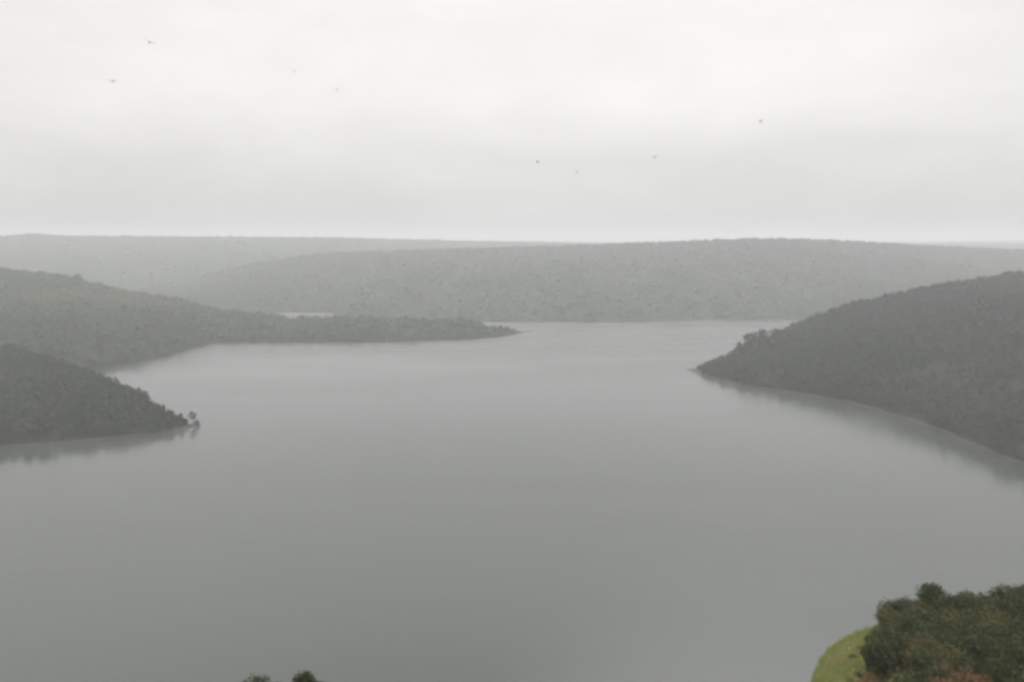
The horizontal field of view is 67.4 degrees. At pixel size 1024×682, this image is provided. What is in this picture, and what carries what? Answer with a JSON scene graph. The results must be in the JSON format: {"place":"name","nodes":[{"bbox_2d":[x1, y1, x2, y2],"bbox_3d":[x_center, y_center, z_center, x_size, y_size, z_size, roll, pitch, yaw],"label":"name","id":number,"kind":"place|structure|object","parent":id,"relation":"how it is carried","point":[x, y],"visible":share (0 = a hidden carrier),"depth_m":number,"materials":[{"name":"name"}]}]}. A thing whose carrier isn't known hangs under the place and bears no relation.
{"place":"outdoors","nodes":[
{"label":"outdoors","id":0,"kind":"place"},
{"bbox_2d":[0,351,201,446],"bbox_3d":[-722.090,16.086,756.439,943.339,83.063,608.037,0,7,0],"label":"headland","id":1,"kind":"structure","parent":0,"point":[25,439],"depth_m":592.33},
{"bbox_2d":[0,343,182,442],"bbox_3d":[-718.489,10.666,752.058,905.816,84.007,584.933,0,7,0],"label":"forest","id":2,"kind":"object","parent":1,"relation":"on","point":[110,409],"visible":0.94,"depth_m":633.63,"materials":[{"name":"green plant"}]},
{"bbox_2d":[181,418,188,424],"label":"tree","id":3,"kind":"object","parent":1,"relation":"on","point":[185,421],"visible":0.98,"depth_m":629.68,"materials":[{"name":"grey plant"}]},
{"bbox_2d":[187,411,196,419],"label":"tree","id":4,"kind":"object","parent":1,"relation":"on","point":[192,417],"visible":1,"depth_m":632.89,"materials":[{"name":"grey plant"}]},
{"bbox_2d":[0,272,530,370],"bbox_3d":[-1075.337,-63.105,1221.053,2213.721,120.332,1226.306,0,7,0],"label":"hill","id":5,"kind":"structure","parent":0,"point":[115,362],"depth_m":1147.93,"materials":[{"name":"grey plant"}]},
{"bbox_2d":[0,267,518,367],"bbox_3d":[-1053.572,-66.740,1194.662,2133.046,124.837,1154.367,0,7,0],"label":"forest","id":6,"kind":"object","parent":5,"relation":"on","point":[44,294],"visible":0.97,"depth_m":1192.79,"materials":[{"name":"green plant"}]},
{"bbox_2d":[0,312,1023,681],"bbox_3d":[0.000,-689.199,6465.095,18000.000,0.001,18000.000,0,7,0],"label":"water","id":7,"kind":"structure","parent":0,"point":[582,502],"depth_m":417.37,"materials":[{"name":"grey liquid"}]},
{"bbox_2d":[0,234,1023,289],"bbox_3d":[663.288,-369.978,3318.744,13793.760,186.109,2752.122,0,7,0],"label":"hill","id":8,"kind":"structure","parent":0,"point":[178,275],"depth_m":2836.42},
{"bbox_2d":[0,233,1022,290],"bbox_3d":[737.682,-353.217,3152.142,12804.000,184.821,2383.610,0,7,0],"label":"forest","id":9,"kind":"object","parent":8,"relation":"on","point":[151,274],"visible":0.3,"depth_m":2943.87,"materials":[{"name":"green plant"}]},
{"bbox_2d":[0,0,1023,242],"label":"sky","id":10,"kind":"structure","parent":0,"point":[883,120],"materials":[{"name":"white"}]},
{"bbox_2d":[133,239,1023,322],"bbox_3d":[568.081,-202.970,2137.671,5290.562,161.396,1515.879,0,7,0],"label":"hill","id":11,"kind":"structure","parent":0,"point":[659,295],"depth_m":1779.88,"materials":[{"name":"grey plant"}]},
{"bbox_2d":[127,237,1023,320],"bbox_3d":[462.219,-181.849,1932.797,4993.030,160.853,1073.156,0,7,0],"label":"forest","id":12,"kind":"object","parent":11,"relation":"on","point":[436,251],"visible":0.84,"depth_m":1881.96,"materials":[{"name":"grey plant"}]},
{"bbox_2d":[687,278,1023,463],"bbox_3d":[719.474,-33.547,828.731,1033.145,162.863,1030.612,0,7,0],"label":"headland","id":13,"kind":"structure","parent":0,"point":[980,439],"depth_m":695.63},
{"bbox_2d":[736,341,742,351],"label":"tree","id":14,"kind":"object","parent":13,"relation":"on","point":[740,345],"visible":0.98,"depth_m":924.85,"materials":[{"name":"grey plant"}]},
{"bbox_2d":[742,332,763,345],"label":"tree","id":15,"kind":"object","parent":13,"relation":"on","point":[752,339],"visible":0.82,"depth_m":933.84,"materials":[{"name":"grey plant"}]},
{"bbox_2d":[755,329,768,344],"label":"tree","id":16,"kind":"object","parent":13,"relation":"on","point":[763,334],"visible":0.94,"depth_m":936.90,"materials":[{"name":"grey plant"}]},
{"bbox_2d":[768,328,781,336],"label":"tree","id":17,"kind":"object","parent":13,"relation":"on","point":[777,332],"visible":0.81,"depth_m":946.31,"materials":[{"name":"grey plant"}]},
{"bbox_2d":[697,270,1023,457],"bbox_3d":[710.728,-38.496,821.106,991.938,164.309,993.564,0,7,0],"label":"forest","id":18,"kind":"object","parent":13,"relation":"on","point":[999,302],"visible":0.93,"depth_m":787.13,"materials":[{"name":"green plant"}]},
{"bbox_2d":[810,623,1022,681],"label":"hillside","id":19,"kind":"structure","parent":0,"point":[864,672],"depth_m":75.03,"materials":[{"name":"green plant"}]},
{"bbox_2d":[242,673,270,681],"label":"tree","id":20,"kind":"object","parent":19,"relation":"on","point":[257,679],"visible":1,"depth_m":57.02,"materials":[{"name":"green plant"}]},
{"bbox_2d":[292,670,317,681],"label":"tree","id":21,"kind":"object","parent":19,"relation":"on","point":[304,677],"visible":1,"depth_m":53.27,"materials":[{"name":"green plant"}]},
{"bbox_2d":[854,671,862,677],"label":"shrub","id":22,"kind":"object","parent":19,"relation":"on","point":[858,674],"visible":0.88,"depth_m":75.97,"materials":[{"name":"green plant"}]},
{"bbox_2d":[861,671,880,681],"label":"shrub","id":23,"kind":"object","parent":19,"relation":"on","point":[873,679],"visible":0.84,"depth_m":70.30,"materials":[{"name":"brown plant"}]},
{"bbox_2d":[860,637,896,680],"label":"shrub","id":24,"kind":"object","parent":19,"relation":"on","point":[878,659],"visible":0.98,"depth_m":73.03,"materials":[{"name":"green plant"}]},
{"bbox_2d":[861,632,905,657],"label":"shrub","id":25,"kind":"object","parent":19,"relation":"on","point":[885,641],"visible":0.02,"depth_m":80.16,"materials":[{"name":"green plant"}]},
{"bbox_2d":[859,625,911,666],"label":"shrub","id":26,"kind":"object","parent":19,"relation":"on","point":[895,641],"visible":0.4,"depth_m":77.30,"materials":[{"name":"green plant"}]},
{"bbox_2d":[876,597,895,622],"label":"shrub","id":27,"kind":"object","parent":19,"relation":"on","point":[887,604],"visible":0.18,"depth_m":97.98,"materials":[{"name":"green plant"}]},
{"bbox_2d":[873,606,902,626],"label":"shrub","id":28,"kind":"object","parent":19,"relation":"on","point":[884,615],"visible":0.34,"depth_m":94.89,"materials":[{"name":"green plant"}]},
{"bbox_2d":[883,650,903,673],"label":"shrub","id":29,"kind":"object","parent":19,"relation":"on","point":[897,662],"visible":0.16,"depth_m":74.94,"materials":[{"name":"green plant"}]},
{"bbox_2d":[888,595,923,615],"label":"shrub","id":30,"kind":"object","parent":19,"relation":"on","point":[900,605],"visible":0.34,"depth_m":95.58,"materials":[{"name":"green plant"}]},
{"bbox_2d":[884,667,932,681],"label":"shrub","id":31,"kind":"object","parent":19,"relation":"on","point":[910,678],"visible":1,"depth_m":61.18,"materials":[{"name":"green plant"}]},
{"bbox_2d":[898,644,934,672],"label":"shrub","id":32,"kind":"object","parent":19,"relation":"on","point":[908,654],"visible":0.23,"depth_m":74.24,"materials":[{"name":"green plant"}]},
{"bbox_2d":[911,598,937,616],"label":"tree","id":33,"kind":"object","parent":19,"relation":"on","point":[920,603],"visible":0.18,"depth_m":95.52,"materials":[{"name":"green plant"}]},
{"bbox_2d":[906,631,947,662],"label":"shrub","id":34,"kind":"object","parent":19,"relation":"on","point":[925,644],"visible":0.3,"depth_m":76.32,"materials":[{"name":"green plant"}]},
{"bbox_2d":[913,582,943,615],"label":"shrub","id":35,"kind":"object","parent":19,"relation":"on","point":[929,590],"visible":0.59,"depth_m":97.11,"materials":[{"name":"green plant"}]},
{"bbox_2d":[902,648,956,678],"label":"shrub","id":36,"kind":"object","parent":19,"relation":"on","point":[923,661],"visible":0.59,"depth_m":71.17,"materials":[{"name":"green plant"}]},
{"bbox_2d":[925,676,957,681],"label":"shrub","id":37,"kind":"object","parent":19,"relation":"on","point":[940,680],"visible":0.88,"depth_m":63.08,"materials":[{"name":"brown plant"}]},
{"bbox_2d":[926,660,956,677],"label":"shrub","id":38,"kind":"object","parent":19,"relation":"on","point":[947,665],"visible":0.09,"depth_m":68.87,"materials":[{"name":"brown plant"}]},
{"bbox_2d":[923,662,961,681],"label":"shrub","id":39,"kind":"object","parent":19,"relation":"on","point":[933,672],"visible":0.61,"depth_m":67.10,"materials":[{"name":"green plant"}]},
{"bbox_2d":[928,589,964,614],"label":"shrub","id":40,"kind":"object","parent":19,"relation":"on","point":[949,601],"visible":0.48,"depth_m":93.68,"materials":[{"name":"green plant"}]},
{"bbox_2d":[922,641,975,674],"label":"shrub","id":41,"kind":"object","parent":19,"relation":"on","point":[950,653],"visible":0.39,"depth_m":72.48,"materials":[{"name":"green plant"}]},
{"bbox_2d":[946,667,981,681],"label":"shrub","id":42,"kind":"object","parent":19,"relation":"on","point":[965,678],"visible":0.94,"depth_m":64.04,"materials":[{"name":"brown plant"}]},
{"bbox_2d":[953,592,976,610],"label":"shrub","id":43,"kind":"object","parent":19,"relation":"on","point":[963,597],"visible":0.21,"depth_m":94.82,"materials":[{"name":"green plant"}]},
{"bbox_2d":[954,589,978,608],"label":"shrub","id":44,"kind":"object","parent":19,"relation":"on","point":[965,592],"visible":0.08,"depth_m":97.40,"materials":[{"name":"green plant"}]},
{"bbox_2d":[954,656,989,677],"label":"shrub","id":45,"kind":"object","parent":19,"relation":"on","point":[976,667],"visible":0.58,"depth_m":70.19,"materials":[{"name":"green plant"}]},
{"bbox_2d":[964,591,996,611],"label":"shrub","id":46,"kind":"object","parent":19,"relation":"on","point":[976,599],"visible":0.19,"depth_m":93.04,"materials":[{"name":"green plant"}]},
{"bbox_2d":[972,597,994,613],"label":"shrub","id":47,"kind":"object","parent":19,"relation":"on","point":[987,601],"visible":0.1,"depth_m":90.79,"materials":[{"name":"green plant"}]},
{"bbox_2d":[975,673,991,681],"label":"shrub","id":48,"kind":"object","parent":19,"relation":"on","point":[985,677],"visible":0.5,"depth_m":67.42,"materials":[{"name":"brown plant"}]},
{"bbox_2d":[970,616,1006,636],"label":"shrub","id":49,"kind":"object","parent":19,"relation":"on","point":[992,622],"visible":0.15,"depth_m":81.71,"materials":[{"name":"green plant"}]},
{"bbox_2d":[956,630,1021,674],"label":"shrub","id":50,"kind":"object","parent":19,"relation":"on","point":[983,650],"visible":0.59,"depth_m":72.02,"materials":[{"name":"green plant"}]},
{"bbox_2d":[972,603,1012,625],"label":"shrub","id":51,"kind":"object","parent":19,"relation":"on","point":[997,612],"visible":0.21,"depth_m":86.50,"materials":[{"name":"green plant"}]},
{"bbox_2d":[986,614,1011,631],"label":"shrub","id":52,"kind":"object","parent":19,"relation":"on","point":[994,617],"visible":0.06,"depth_m":83.58,"materials":[{"name":"green plant"}]},
{"bbox_2d":[988,583,1023,598],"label":"shrub","id":53,"kind":"object","parent":19,"relation":"on","point":[999,592],"visible":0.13,"depth_m":95.91,"materials":[{"name":"green plant"}]},
{"bbox_2d":[990,598,1023,621],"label":"shrub","id":54,"kind":"object","parent":19,"relation":"on","point":[1009,608],"visible":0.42,"depth_m":87.09,"materials":[{"name":"green plant"}]},
{"bbox_2d":[1001,588,1023,604],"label":"shrub","id":55,"kind":"object","parent":19,"relation":"on","point":[1014,592],"visible":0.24,"depth_m":92.95,"materials":[{"name":"green plant"}]},
{"bbox_2d":[1003,663,1023,681],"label":"shrub","id":56,"kind":"object","parent":19,"relation":"on","point":[1013,680],"visible":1,"depth_m":56.71,"materials":[{"name":"green plant"}]},
{"bbox_2d":[1007,583,1023,592],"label":"shrub","id":57,"kind":"object","parent":19,"relation":"on","point":[1021,587],"visible":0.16,"depth_m":96.27,"materials":[{"name":"green plant"}]},
{"bbox_2d":[887,241,1023,243],"bbox_3d":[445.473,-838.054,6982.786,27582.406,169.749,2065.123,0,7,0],"label":"hill","id":58,"kind":"structure","parent":0,"point":[990,242],"depth_m":6288.31,"materials":[{"name":"grey"}]}
]}

